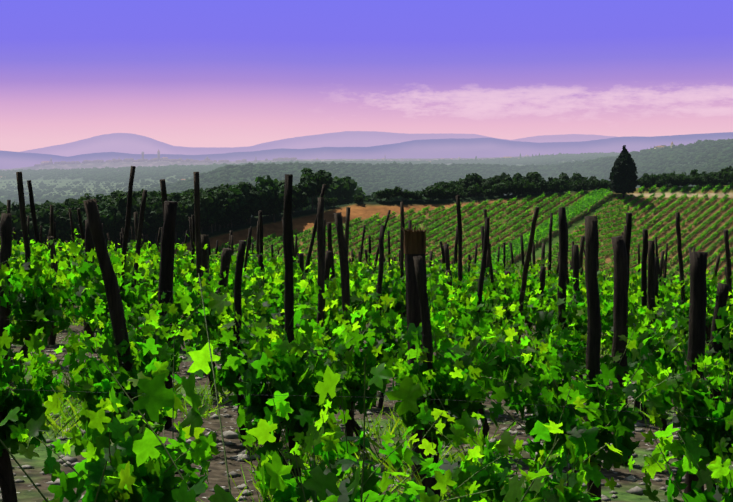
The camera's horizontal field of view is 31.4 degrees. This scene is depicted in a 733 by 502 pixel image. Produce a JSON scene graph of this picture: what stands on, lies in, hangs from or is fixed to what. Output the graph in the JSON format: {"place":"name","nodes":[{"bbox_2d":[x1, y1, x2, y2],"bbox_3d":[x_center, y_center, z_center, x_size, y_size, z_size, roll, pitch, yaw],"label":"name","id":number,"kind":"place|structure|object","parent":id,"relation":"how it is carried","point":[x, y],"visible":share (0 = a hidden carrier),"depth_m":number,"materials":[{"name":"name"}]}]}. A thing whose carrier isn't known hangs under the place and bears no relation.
{"place":"outdoors","nodes":[
{"label":"outdoors","id":0,"kind":"place"},
{"bbox_2d":[0,131,732,501],"bbox_3d":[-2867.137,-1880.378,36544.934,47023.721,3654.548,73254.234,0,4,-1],"label":"ground terrain","id":1,"kind":"structure","parent":0,"point":[360,145],"depth_m":396.49,"materials":[{"name":"soil"}]},
{"bbox_2d":[0,144,673,180],"bbox_3d":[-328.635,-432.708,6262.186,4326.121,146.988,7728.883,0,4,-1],"label":"buildings","id":2,"kind":"structure","parent":1,"relation":"on","point":[167,159],"depth_m":9018.73,"materials":[{"name":"grey"}]},
{"bbox_2d":[0,142,672,179],"bbox_3d":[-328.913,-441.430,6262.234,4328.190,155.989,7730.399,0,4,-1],"label":"roofs","id":3,"kind":"structure","parent":2,"relation":"on","point":[218,160],"depth_m":8933.81,"materials":[{"name":"tile"}]},
{"bbox_2d":[0,166,732,501],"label":"vine stakes","id":4,"kind":"object","parent":1,"relation":"on","point":[413,250],"visible":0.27,"depth_m":11.39,"materials":[{"name":"brown wood"}]},
{"bbox_2d":[0,229,732,501],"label":"vine","id":5,"kind":"object","parent":4,"relation":"on","point":[143,478],"depth_m":8.01,"materials":[{"name":"green plant"}]},
{"bbox_2d":[0,138,732,216],"bbox_3d":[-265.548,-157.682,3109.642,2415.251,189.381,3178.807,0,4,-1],"label":"forested hills","id":6,"kind":"structure","parent":1,"relation":"on","point":[381,175],"depth_m":2399.91,"materials":[{"name":"green plant"}]},
{"bbox_2d":[0,344,732,501],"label":"stones","id":7,"kind":"object","parent":1,"relation":"on","point":[229,434],"visible":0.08,"depth_m":10.74,"materials":[{"name":"stone"}]},
{"bbox_2d":[0,245,732,429],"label":"trellis wires","id":8,"kind":"object","parent":1,"relation":"on","point":[353,330],"visible":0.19,"depth_m":8.26,"materials":[{"name":"grey metal"}]},
{"bbox_2d":[18,180,729,250],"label":"tree trunks","id":9,"kind":"object","parent":1,"relation":"on","point":[228,224],"visible":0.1,"depth_m":369.14,"materials":[{"name":"brown plant"}]},
{"bbox_2d":[0,145,732,247],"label":"trees","id":10,"kind":"object","parent":9,"relation":"attached to","point":[221,205],"visible":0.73,"depth_m":380.57,"materials":[{"name":"green plant"}]},
{"bbox_2d":[211,182,732,321],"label":"vineyard rows","id":11,"kind":"object","parent":1,"relation":"on","point":[582,204],"visible":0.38,"depth_m":386.31,"materials":[{"name":"green plant"}]},
{"bbox_2d":[237,183,732,278],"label":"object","id":12,"kind":"object","parent":1,"relation":"on","point":[584,213],"visible":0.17,"depth_m":387.52,"materials":[{"name":"wood"}]},
{"bbox_2d":[0,0,732,151],"label":"sky","id":13,"kind":"structure","parent":0,"point":[184,73],"materials":[{"name":"purple"}]},
{"bbox_2d":[6,306,730,501],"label":"grass","id":14,"kind":"structure","parent":0,"point":[398,421],"depth_m":11.02,"materials":[{"name":"green plant"}]}
]}

